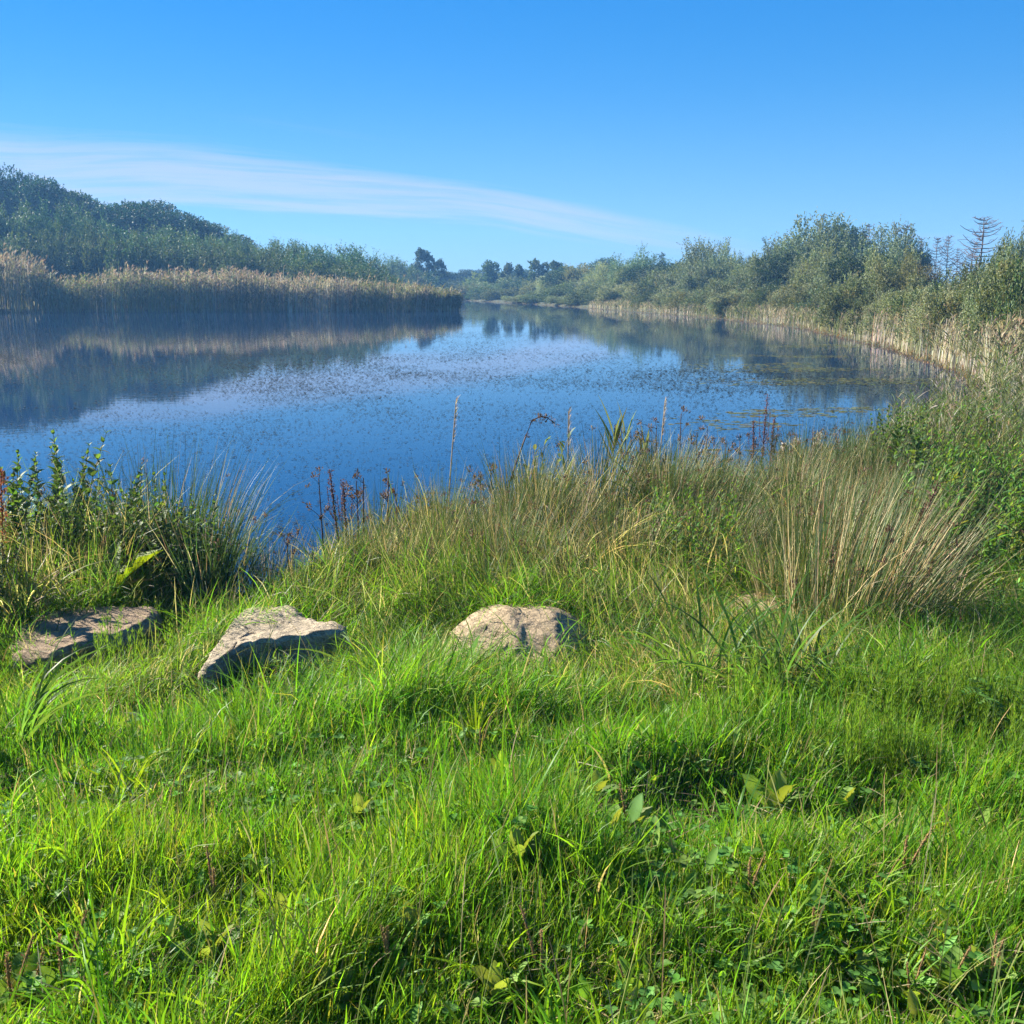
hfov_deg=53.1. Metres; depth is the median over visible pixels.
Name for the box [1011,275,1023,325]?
willow bush
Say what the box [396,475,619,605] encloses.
rush tussock
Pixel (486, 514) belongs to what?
rush tussock
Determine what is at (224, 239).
willow tree
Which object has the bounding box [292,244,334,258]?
willow tree
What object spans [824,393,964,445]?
rush tussock
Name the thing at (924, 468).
willowherb
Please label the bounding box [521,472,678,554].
straw tuft
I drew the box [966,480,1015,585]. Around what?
willowherb
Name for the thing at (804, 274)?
willow tree
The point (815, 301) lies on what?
willow bush
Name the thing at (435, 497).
rush tussock
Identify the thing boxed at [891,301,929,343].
willow bush
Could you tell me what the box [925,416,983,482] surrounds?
willowherb
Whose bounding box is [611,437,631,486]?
dead flower stalk
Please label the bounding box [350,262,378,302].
willow bush
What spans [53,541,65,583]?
nettle
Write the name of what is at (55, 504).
nettle
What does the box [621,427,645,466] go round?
dead flower stalk
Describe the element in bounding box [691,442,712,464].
dead flower stalk
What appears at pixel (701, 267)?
willow tree
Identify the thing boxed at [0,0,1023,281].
sky
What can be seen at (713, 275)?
broadleaf tree
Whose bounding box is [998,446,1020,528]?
willowherb
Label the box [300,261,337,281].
willow bush
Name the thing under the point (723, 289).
willow bush
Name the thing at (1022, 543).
willowherb
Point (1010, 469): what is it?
willowherb
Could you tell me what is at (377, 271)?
willow bush
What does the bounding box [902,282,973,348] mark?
willow bush
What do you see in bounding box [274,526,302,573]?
dead flower stalk
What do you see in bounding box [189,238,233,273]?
willow bush
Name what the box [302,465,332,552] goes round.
dead flower stalk
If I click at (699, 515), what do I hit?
rush tussock
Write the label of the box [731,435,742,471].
dead flower stalk
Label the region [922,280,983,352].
willow bush
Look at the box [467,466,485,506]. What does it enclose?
dead flower stalk
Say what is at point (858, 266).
broadleaf tree
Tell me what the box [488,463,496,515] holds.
dead flower stalk
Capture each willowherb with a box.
[136,554,161,588]
[162,555,191,602]
[625,486,663,535]
[625,497,656,540]
[641,503,690,575]
[647,482,687,549]
[648,470,669,518]
[649,479,671,540]
[649,503,680,555]
[656,500,683,559]
[658,483,711,539]
[660,507,695,570]
[662,500,684,562]
[665,489,716,577]
[679,470,705,531]
[684,479,704,533]
[685,516,706,567]
[687,528,730,586]
[697,500,743,554]
[699,475,742,530]
[704,519,741,574]
[705,499,723,559]
[712,474,746,549]
[720,473,740,539]
[720,505,745,563]
[725,508,747,583]
[734,521,774,569]
[891,452,944,540]
[898,428,933,500]
[900,447,965,534]
[901,417,944,479]
[902,460,969,562]
[905,449,955,495]
[908,389,924,420]
[914,410,958,447]
[916,552,955,599]
[919,433,939,490]
[921,521,948,599]
[924,422,964,534]
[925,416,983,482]
[929,468,978,568]
[930,422,947,462]
[933,422,983,526]
[934,433,983,480]
[935,422,975,517]
[936,432,955,486]
[936,460,987,550]
[942,429,955,474]
[943,390,967,421]
[944,459,980,538]
[952,425,974,479]
[957,394,991,430]
[957,441,992,552]
[958,451,982,501]
[959,420,1008,476]
[962,386,996,419]
[965,433,1023,546]
[965,486,1017,559]
[966,443,1017,548]
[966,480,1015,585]
[967,413,995,514]
[967,418,994,457]
[968,590,1010,631]
[974,420,986,466]
[976,539,1023,612]
[980,428,1017,489]
[981,557,1007,627]
[983,438,998,508]
[983,459,1023,575]
[985,413,1002,467]
[985,579,1023,624]
[986,470,1019,548]
[988,395,1023,434]
[989,390,1000,432]
[994,422,1020,512]
[994,495,1023,563]
[997,432,1023,493]
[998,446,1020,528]
[1000,420,1023,501]
[1002,439,1023,525]
[1002,481,1023,554]
[1003,488,1023,554]
[1008,545,1023,606]
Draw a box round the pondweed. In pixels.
[0,311,974,566]
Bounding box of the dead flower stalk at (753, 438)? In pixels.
[747,420,760,466]
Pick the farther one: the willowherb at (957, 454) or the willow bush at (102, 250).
the willow bush at (102, 250)
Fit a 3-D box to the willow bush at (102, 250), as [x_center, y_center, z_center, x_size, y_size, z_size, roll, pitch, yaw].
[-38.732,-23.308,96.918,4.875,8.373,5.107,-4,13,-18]
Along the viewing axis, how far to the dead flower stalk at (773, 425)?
10.05 m
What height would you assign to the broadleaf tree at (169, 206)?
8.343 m
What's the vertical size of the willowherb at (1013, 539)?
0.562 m
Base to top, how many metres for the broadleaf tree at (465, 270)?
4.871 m
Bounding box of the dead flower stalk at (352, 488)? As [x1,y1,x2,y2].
[347,468,365,536]
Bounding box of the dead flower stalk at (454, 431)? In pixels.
[447,394,460,509]
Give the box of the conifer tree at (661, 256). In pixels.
[657,252,664,265]
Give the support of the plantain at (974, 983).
on the ground at (732, 774)
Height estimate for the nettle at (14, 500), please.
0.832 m
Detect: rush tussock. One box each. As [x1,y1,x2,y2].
[0,484,162,605]
[6,422,317,601]
[110,475,312,603]
[228,517,324,592]
[303,508,387,566]
[313,468,447,548]
[319,505,424,589]
[331,501,454,599]
[377,483,449,548]
[377,494,496,568]
[380,473,496,551]
[386,454,493,533]
[391,488,463,532]
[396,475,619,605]
[408,473,487,522]
[425,431,591,527]
[427,496,543,566]
[432,470,567,556]
[443,481,502,531]
[448,457,578,547]
[460,448,639,553]
[471,440,601,506]
[472,432,615,531]
[487,457,604,539]
[495,502,606,578]
[508,458,612,510]
[544,412,675,527]
[553,477,702,583]
[588,429,774,525]
[592,493,670,556]
[607,417,745,508]
[610,424,729,510]
[612,426,723,496]
[645,480,794,579]
[651,470,758,549]
[669,445,787,521]
[681,450,752,488]
[685,437,774,507]
[701,442,761,485]
[701,476,796,555]
[704,453,797,503]
[707,496,881,609]
[716,431,830,501]
[716,436,1023,644]
[722,445,790,496]
[722,482,794,542]
[727,411,867,485]
[746,445,835,500]
[747,432,862,507]
[749,475,821,537]
[754,463,882,561]
[761,414,860,478]
[766,449,903,542]
[768,422,841,455]
[773,481,902,574]
[774,439,860,486]
[779,404,910,483]
[789,472,974,591]
[792,463,934,558]
[804,428,863,457]
[805,448,1001,545]
[813,463,874,500]
[813,468,876,509]
[814,412,909,485]
[822,405,893,461]
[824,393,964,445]
[833,417,879,448]
[833,452,904,515]
[835,426,945,498]
[849,437,975,547]
[851,471,994,554]
[854,517,998,622]
[855,410,947,464]
[879,408,1004,469]
[895,469,985,541]
[913,395,992,430]
[921,445,1023,502]
[941,471,1004,528]
[942,396,1020,437]
[945,396,1020,447]
[956,450,1011,509]
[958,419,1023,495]
[963,416,1023,454]
[987,420,1023,467]
[992,428,1023,482]
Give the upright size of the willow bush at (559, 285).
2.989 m
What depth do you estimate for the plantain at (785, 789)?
3.08 m
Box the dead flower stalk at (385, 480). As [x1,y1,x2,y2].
[380,467,390,528]
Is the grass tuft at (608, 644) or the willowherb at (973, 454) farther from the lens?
the willowherb at (973, 454)
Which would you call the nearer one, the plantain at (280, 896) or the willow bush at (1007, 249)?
the plantain at (280, 896)
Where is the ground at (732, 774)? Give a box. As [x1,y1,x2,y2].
[0,298,1023,1023]
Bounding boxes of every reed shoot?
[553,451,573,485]
[595,395,631,489]
[614,402,637,486]
[632,425,652,472]
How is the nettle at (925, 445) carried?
on the ground at (732, 774)
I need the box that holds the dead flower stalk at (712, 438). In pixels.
[705,435,725,468]
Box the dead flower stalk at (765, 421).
[758,394,770,469]
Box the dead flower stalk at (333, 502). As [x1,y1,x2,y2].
[325,469,343,542]
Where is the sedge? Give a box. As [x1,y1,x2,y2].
[466,299,1006,411]
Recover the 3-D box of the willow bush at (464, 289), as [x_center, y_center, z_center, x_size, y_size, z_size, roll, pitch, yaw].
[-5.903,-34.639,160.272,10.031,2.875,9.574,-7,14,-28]
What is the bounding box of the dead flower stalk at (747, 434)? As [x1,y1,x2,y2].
[746,433,761,460]
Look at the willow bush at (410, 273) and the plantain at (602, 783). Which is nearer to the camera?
the plantain at (602, 783)
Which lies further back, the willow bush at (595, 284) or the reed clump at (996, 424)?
the willow bush at (595, 284)
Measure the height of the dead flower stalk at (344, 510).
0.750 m
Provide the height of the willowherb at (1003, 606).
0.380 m
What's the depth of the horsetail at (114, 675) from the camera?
4.24 m
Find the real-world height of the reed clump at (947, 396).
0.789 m
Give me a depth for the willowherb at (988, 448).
8.44 m
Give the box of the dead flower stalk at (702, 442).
[688,425,712,474]
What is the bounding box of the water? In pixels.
[0,300,987,594]
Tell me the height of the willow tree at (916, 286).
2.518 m
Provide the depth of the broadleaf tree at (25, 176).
126.60 m
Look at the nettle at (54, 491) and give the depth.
6.47 m
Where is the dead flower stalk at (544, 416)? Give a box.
[508,412,558,487]
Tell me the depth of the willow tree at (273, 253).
105.09 m
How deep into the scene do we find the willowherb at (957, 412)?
11.38 m
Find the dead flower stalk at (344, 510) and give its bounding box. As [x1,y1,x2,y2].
[336,477,353,535]
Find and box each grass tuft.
[0,599,85,661]
[0,621,125,759]
[159,656,322,739]
[196,646,337,715]
[247,544,370,601]
[260,640,381,700]
[263,522,402,597]
[284,619,444,671]
[336,618,458,669]
[431,607,524,668]
[460,602,604,676]
[565,612,675,674]
[575,559,829,693]
[599,591,737,636]
[602,456,737,518]
[628,496,771,550]
[638,561,900,709]
[676,459,807,516]
[694,586,929,716]
[707,568,887,650]
[726,464,843,522]
[764,620,944,714]
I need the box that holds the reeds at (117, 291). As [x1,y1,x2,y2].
[0,242,463,312]
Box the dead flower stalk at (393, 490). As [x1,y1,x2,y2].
[384,481,400,526]
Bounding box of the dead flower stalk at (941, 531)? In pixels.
[917,522,949,586]
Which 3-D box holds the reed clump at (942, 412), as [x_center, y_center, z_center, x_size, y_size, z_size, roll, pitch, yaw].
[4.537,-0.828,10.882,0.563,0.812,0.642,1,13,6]
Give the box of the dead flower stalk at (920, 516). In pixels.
[901,502,928,589]
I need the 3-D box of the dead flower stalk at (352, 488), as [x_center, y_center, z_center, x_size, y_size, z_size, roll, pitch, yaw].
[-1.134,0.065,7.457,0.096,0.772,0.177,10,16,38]
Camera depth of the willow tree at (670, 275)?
102.28 m
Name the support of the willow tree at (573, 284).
on the ground at (732, 774)
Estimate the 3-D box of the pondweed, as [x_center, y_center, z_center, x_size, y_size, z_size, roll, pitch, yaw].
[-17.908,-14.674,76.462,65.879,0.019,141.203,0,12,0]
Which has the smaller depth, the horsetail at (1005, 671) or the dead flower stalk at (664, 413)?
the horsetail at (1005, 671)
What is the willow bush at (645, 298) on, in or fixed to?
on the ground at (732, 774)
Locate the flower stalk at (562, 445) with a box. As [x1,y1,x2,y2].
[523,427,575,502]
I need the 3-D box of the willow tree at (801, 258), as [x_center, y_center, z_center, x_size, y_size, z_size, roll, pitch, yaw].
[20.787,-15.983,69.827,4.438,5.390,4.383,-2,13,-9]
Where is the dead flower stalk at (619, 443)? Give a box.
[614,424,627,497]
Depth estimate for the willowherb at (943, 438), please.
9.73 m
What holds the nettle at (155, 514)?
on the ground at (732, 774)
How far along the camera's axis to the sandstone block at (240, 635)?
4.91 m
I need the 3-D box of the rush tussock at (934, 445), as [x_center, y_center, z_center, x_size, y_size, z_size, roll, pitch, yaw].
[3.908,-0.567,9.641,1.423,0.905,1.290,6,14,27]
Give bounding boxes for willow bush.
[0,230,23,293]
[0,231,31,265]
[3,230,53,300]
[22,228,70,283]
[35,218,70,281]
[49,221,83,280]
[60,222,99,294]
[80,221,117,281]
[100,225,152,279]
[103,229,144,275]
[126,230,179,303]
[140,239,181,305]
[155,232,196,272]
[157,230,206,302]
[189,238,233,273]
[193,232,241,280]
[199,240,264,280]
[223,246,265,278]
[234,250,267,277]
[258,246,295,302]
[267,248,300,280]
[271,244,326,282]
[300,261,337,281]
[302,259,349,282]
[324,259,370,302]
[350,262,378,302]
[357,260,399,282]
[363,265,411,303]
[392,268,423,288]
[401,270,438,290]
[434,277,475,287]
[450,282,494,298]
[459,271,501,287]
[464,281,503,299]
[469,286,517,299]
[477,275,527,286]
[485,276,527,295]
[502,295,542,301]
[508,277,543,294]
[515,290,543,302]
[530,270,556,294]
[532,283,578,303]
[542,293,572,303]
[545,280,583,291]
[555,298,586,304]
[563,284,597,304]
[575,279,594,293]
[579,280,601,294]
[586,285,617,304]
[592,282,643,305]
[599,278,634,290]
[618,295,642,303]
[629,292,652,308]
[631,270,671,291]
[634,273,681,294]
[640,287,675,306]
[647,283,704,309]
[650,271,682,293]
[661,291,704,310]
[676,270,716,294]
[679,287,713,311]
[694,280,745,306]
[696,267,730,294]
[701,288,750,313]
[709,289,752,316]
[730,290,764,317]
[745,278,787,312]
[755,269,790,292]
[763,283,809,311]
[768,280,817,318]
[791,288,814,320]
[797,275,830,295]
[804,282,843,323]
[814,277,841,325]
[815,275,868,330]
[841,271,903,335]
[851,273,879,326]
[859,284,915,334]
[883,283,937,337]
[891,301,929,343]
[898,288,951,349]
[901,274,932,293]
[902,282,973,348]
[913,266,961,296]
[917,260,945,285]
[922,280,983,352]
[942,268,972,295]
[952,242,1003,291]
[954,253,1019,361]
[954,261,989,310]
[957,256,997,351]
[969,237,1023,359]
[973,237,1019,283]
[976,238,1015,275]
[986,250,1023,325]
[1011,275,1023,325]
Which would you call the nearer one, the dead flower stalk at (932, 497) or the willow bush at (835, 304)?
the dead flower stalk at (932, 497)
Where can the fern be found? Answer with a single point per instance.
(979, 691)
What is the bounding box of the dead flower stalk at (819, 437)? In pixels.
[811,432,824,449]
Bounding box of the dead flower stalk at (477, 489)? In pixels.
[463,481,485,509]
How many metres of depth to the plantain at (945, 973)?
2.19 m
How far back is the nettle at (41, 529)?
6.13 m
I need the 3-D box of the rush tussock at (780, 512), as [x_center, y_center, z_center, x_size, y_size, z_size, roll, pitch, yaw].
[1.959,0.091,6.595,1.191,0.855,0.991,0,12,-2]
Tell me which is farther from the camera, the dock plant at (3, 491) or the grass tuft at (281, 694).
the dock plant at (3, 491)
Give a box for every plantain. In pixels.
[0,931,34,1014]
[1,945,59,1002]
[40,906,89,994]
[169,919,238,966]
[194,844,227,910]
[248,857,267,880]
[257,891,308,925]
[304,965,379,1013]
[337,792,374,821]
[376,924,408,969]
[396,901,434,944]
[469,960,528,1004]
[470,715,491,754]
[488,758,506,773]
[491,825,541,865]
[516,903,552,990]
[569,769,618,799]
[584,804,622,837]
[603,781,651,833]
[603,956,659,999]
[740,851,769,900]
[741,943,765,981]
[742,770,808,813]
[801,905,833,946]
[822,785,855,812]
[842,951,890,991]
[887,946,941,1001]
[891,826,931,880]
[925,939,987,995]
[963,930,1017,991]
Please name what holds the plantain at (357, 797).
on the ground at (732, 774)
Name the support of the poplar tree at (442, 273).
on the ground at (732, 774)
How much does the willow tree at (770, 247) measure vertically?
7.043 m
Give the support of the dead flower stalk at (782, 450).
on the ground at (732, 774)
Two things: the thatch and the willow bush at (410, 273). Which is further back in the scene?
the willow bush at (410, 273)
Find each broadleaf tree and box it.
[0,162,25,214]
[0,172,40,224]
[0,175,66,224]
[5,177,58,223]
[30,183,98,225]
[37,191,105,231]
[81,199,153,231]
[87,201,167,238]
[129,199,183,229]
[144,210,211,245]
[168,218,221,236]
[180,222,230,243]
[199,232,259,249]
[446,271,460,282]
[447,272,469,282]
[457,269,480,279]
[467,269,499,282]
[512,269,529,276]
[537,269,584,289]
[555,265,581,273]
[578,257,616,271]
[614,266,655,288]
[638,261,685,276]
[687,268,732,287]
[753,250,819,289]
[823,223,879,256]
[827,252,900,287]
[906,247,933,274]
[921,280,951,292]
[975,261,1022,287]
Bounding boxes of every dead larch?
[862,224,877,246]
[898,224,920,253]
[919,237,934,278]
[923,237,947,281]
[928,235,963,281]
[939,216,1009,275]
[949,248,969,281]
[955,242,980,276]
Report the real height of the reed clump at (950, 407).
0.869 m
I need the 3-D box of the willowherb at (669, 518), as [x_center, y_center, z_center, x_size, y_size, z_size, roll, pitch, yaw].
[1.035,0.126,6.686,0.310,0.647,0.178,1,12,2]
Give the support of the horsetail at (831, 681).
on the ground at (732, 774)
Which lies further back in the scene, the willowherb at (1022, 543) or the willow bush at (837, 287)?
the willow bush at (837, 287)
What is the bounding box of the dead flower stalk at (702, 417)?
[699,415,710,458]
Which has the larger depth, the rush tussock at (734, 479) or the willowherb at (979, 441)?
the willowherb at (979, 441)
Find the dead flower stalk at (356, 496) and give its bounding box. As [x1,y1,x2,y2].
[344,480,360,537]
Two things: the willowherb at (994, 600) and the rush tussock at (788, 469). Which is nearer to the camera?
the willowherb at (994, 600)
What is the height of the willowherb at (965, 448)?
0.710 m
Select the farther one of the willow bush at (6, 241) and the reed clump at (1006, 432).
the willow bush at (6, 241)
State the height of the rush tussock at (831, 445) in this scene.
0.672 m
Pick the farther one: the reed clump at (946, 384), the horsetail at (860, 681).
the reed clump at (946, 384)
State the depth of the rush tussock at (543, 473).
8.38 m
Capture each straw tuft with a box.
[0,520,116,619]
[0,536,116,633]
[485,476,675,569]
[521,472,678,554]
[585,494,664,535]
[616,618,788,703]
[701,561,783,602]
[724,458,854,524]
[889,554,1022,618]
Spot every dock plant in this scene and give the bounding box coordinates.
[0,468,11,550]
[66,539,162,596]
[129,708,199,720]
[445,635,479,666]
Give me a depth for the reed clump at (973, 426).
10.31 m
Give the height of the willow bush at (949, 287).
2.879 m
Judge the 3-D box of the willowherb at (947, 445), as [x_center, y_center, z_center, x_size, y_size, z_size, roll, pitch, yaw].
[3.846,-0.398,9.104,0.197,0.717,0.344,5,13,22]
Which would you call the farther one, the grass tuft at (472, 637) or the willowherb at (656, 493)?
the willowherb at (656, 493)
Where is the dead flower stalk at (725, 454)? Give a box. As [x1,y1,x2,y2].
[711,440,731,472]
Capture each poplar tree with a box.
[409,247,436,277]
[434,258,450,288]
[479,259,500,286]
[500,262,516,280]
[513,264,528,285]
[527,258,550,283]
[544,260,563,277]
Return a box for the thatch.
[0,581,1023,1023]
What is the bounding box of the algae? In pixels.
[675,339,956,456]
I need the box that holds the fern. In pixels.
[961,675,1023,745]
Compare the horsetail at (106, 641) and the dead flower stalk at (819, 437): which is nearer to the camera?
the horsetail at (106, 641)
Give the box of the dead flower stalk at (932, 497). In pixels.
[902,480,943,588]
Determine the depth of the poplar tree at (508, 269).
170.61 m
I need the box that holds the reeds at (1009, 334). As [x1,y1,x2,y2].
[586,297,1023,400]
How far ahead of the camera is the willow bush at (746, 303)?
66.11 m
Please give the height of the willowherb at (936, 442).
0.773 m
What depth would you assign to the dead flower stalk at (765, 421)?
9.95 m
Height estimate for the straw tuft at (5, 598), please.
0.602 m
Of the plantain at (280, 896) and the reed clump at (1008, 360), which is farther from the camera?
the reed clump at (1008, 360)
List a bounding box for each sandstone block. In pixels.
[5,606,161,683]
[198,605,353,692]
[446,603,594,670]
[730,592,784,620]
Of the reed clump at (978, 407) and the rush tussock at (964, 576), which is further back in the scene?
the reed clump at (978, 407)
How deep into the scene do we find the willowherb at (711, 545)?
6.47 m
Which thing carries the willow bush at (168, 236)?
on the ground at (732, 774)
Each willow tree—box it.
[0,196,51,259]
[0,200,24,229]
[0,209,15,244]
[2,196,53,240]
[17,197,65,249]
[31,195,97,250]
[74,210,115,243]
[84,212,139,250]
[105,224,150,253]
[118,224,154,254]
[125,218,189,255]
[153,226,205,253]
[175,231,223,259]
[187,226,233,253]
[216,242,274,266]
[227,229,256,265]
[241,240,279,257]
[246,239,295,266]
[256,236,311,259]
[264,238,336,274]
[276,239,298,264]
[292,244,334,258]
[307,245,354,276]
[308,240,381,276]
[341,253,390,279]
[360,249,404,278]
[379,259,428,281]
[389,262,443,291]
[560,262,609,285]
[569,267,599,291]
[576,260,623,288]
[587,264,626,287]
[600,262,635,288]
[605,243,671,284]
[621,266,663,289]
[644,262,685,287]
[672,235,731,278]
[676,257,733,291]
[697,238,747,272]
[705,262,747,293]
[725,255,751,271]
[728,254,784,282]
[730,239,773,274]
[730,251,791,297]
[748,231,816,270]
[762,210,875,263]
[784,239,823,284]
[791,235,841,287]
[809,237,878,299]
[838,241,925,306]
[853,218,937,272]
[869,242,932,302]
[890,278,937,299]
[916,272,962,303]
[937,278,970,306]
[955,262,997,298]
[989,220,1023,260]
[993,255,1023,295]
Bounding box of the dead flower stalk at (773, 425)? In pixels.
[765,416,778,463]
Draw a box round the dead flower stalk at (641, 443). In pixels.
[636,436,650,478]
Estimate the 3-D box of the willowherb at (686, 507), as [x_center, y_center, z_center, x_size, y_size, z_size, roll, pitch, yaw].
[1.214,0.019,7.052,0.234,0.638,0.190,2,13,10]
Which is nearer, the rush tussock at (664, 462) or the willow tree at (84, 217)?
the rush tussock at (664, 462)
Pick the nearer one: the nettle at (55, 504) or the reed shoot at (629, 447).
the nettle at (55, 504)
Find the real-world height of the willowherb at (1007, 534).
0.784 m
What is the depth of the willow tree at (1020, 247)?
50.21 m
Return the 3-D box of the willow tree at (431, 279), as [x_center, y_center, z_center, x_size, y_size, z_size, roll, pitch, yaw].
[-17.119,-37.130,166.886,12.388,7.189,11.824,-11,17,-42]
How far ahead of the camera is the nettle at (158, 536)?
6.10 m
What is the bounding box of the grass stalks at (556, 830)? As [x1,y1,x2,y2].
[0,562,1023,1023]
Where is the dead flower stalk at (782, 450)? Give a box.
[779,441,788,466]
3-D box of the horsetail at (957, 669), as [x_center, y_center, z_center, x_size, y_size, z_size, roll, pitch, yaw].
[1.640,0.628,3.715,0.246,0.348,0.220,-6,14,-27]
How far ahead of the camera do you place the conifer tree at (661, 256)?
114.43 m
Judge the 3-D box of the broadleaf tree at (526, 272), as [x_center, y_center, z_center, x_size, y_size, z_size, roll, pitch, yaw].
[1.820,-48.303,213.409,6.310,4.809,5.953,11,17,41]
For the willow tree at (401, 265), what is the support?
on the ground at (732, 774)
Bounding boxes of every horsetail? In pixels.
[0,645,47,693]
[68,615,140,671]
[93,606,149,667]
[93,665,133,718]
[142,597,184,644]
[154,610,186,664]
[698,643,790,731]
[726,643,780,717]
[807,659,859,716]
[809,691,877,785]
[831,647,892,719]
[833,671,892,774]
[840,625,908,713]
[844,654,897,697]
[846,700,902,782]
[848,657,912,725]
[851,667,903,718]
[868,672,922,730]
[874,708,920,786]
[878,685,945,776]
[881,716,930,771]
[884,698,953,786]
[889,722,936,781]
[894,679,937,731]
[896,667,945,727]
[903,651,956,723]
[906,618,987,715]
[908,701,952,740]
[931,644,1008,730]
[941,668,1005,736]
[943,661,1004,740]
[950,652,996,723]
[959,699,1023,775]
[961,658,1014,722]
[964,648,1020,730]
[974,693,1023,753]
[976,656,1020,711]
[1000,658,1023,724]
[1007,674,1023,741]
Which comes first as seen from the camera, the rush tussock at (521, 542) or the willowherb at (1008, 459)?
the rush tussock at (521, 542)
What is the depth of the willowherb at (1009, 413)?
10.47 m
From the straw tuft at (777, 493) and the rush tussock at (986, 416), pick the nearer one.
the straw tuft at (777, 493)
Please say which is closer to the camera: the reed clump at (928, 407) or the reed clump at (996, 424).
the reed clump at (996, 424)
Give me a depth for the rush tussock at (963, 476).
8.34 m
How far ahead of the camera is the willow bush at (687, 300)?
77.38 m
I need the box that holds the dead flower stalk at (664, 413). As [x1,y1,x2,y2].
[660,397,666,457]
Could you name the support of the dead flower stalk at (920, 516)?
on the ground at (732, 774)
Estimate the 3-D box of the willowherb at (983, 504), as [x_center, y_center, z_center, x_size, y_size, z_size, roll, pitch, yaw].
[3.372,-0.105,7.315,0.385,0.802,0.220,-4,13,-16]
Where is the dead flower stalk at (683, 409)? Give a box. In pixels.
[677,405,694,480]
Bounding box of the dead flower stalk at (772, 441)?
[761,426,780,465]
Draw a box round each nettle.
[0,449,36,551]
[0,450,37,561]
[0,568,11,612]
[1,490,20,565]
[16,504,38,561]
[20,529,36,557]
[28,467,88,554]
[29,455,83,544]
[33,506,54,581]
[33,522,48,580]
[42,429,110,533]
[43,478,85,542]
[48,442,106,517]
[51,486,106,565]
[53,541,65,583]
[58,508,83,574]
[68,482,88,548]
[68,496,117,556]
[73,496,104,554]
[83,491,127,533]
[83,499,142,565]
[94,523,139,555]
[100,463,185,585]
[108,482,165,585]
[108,490,145,526]
[110,516,143,596]
[127,464,149,540]
[140,514,171,590]
[141,492,205,587]
[142,516,179,590]
[144,517,172,590]
[145,471,208,578]
[153,504,180,576]
[153,509,179,579]
[159,500,191,589]
[168,539,197,591]
[175,494,230,594]
[178,493,210,566]
[192,530,208,586]
[201,512,250,588]
[210,518,260,594]
[867,412,882,459]
[871,428,909,470]
[876,402,905,459]
[878,405,934,484]
[879,405,931,444]
[896,409,928,512]
[901,427,930,494]
[902,408,915,449]
[910,410,918,444]
[915,426,928,477]
[916,397,946,447]
[946,427,981,512]
[951,401,966,453]
[964,400,973,429]
[972,387,1021,458]
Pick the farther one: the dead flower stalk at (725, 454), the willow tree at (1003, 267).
the willow tree at (1003, 267)
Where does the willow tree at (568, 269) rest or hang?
on the ground at (732, 774)
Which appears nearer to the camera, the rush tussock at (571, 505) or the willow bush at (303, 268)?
the rush tussock at (571, 505)
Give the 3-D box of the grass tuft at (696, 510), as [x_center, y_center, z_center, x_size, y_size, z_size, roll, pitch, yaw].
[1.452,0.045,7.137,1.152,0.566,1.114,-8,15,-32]
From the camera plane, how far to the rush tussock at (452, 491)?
8.33 m
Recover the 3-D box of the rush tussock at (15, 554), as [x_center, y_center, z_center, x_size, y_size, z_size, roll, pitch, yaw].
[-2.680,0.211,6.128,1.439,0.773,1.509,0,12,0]
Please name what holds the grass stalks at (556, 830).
on the ground at (732, 774)
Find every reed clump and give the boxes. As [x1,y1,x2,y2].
[881,400,940,456]
[882,392,919,432]
[887,389,939,439]
[907,400,952,419]
[917,397,961,436]
[918,378,967,418]
[923,401,974,461]
[924,361,972,421]
[928,385,961,412]
[938,398,1002,448]
[944,411,993,454]
[948,358,1006,410]
[953,386,993,415]
[953,391,1001,429]
[954,369,993,410]
[970,333,995,369]
[972,373,1012,424]
[973,354,1018,410]
[974,346,1023,421]
[976,363,1023,415]
[979,380,1023,430]
[981,411,1023,464]
[991,402,1023,478]
[991,416,1021,451]
[999,345,1023,401]
[1003,378,1023,428]
[1010,367,1023,403]
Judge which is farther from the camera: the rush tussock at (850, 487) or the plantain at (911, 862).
the rush tussock at (850, 487)
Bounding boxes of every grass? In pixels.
[0,406,1023,719]
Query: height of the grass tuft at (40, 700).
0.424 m
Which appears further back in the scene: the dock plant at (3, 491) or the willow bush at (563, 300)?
the willow bush at (563, 300)
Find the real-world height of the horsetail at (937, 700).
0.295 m
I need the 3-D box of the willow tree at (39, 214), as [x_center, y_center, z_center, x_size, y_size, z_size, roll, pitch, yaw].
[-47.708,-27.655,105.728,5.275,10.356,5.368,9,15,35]
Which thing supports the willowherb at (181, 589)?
on the ground at (732, 774)
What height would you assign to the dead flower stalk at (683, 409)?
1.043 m
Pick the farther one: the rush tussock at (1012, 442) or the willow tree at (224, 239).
the willow tree at (224, 239)
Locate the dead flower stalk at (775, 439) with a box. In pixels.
[768,433,782,471]
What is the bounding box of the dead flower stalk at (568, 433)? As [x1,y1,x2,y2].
[566,406,571,483]
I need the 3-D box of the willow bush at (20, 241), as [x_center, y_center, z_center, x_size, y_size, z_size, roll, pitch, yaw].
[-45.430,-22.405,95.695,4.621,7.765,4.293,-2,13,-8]
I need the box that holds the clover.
[0,640,1023,1023]
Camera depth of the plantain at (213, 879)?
2.42 m
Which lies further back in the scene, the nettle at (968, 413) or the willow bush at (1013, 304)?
the willow bush at (1013, 304)
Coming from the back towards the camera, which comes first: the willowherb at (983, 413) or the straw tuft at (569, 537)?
the willowherb at (983, 413)
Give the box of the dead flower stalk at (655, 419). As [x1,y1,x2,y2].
[636,417,659,458]

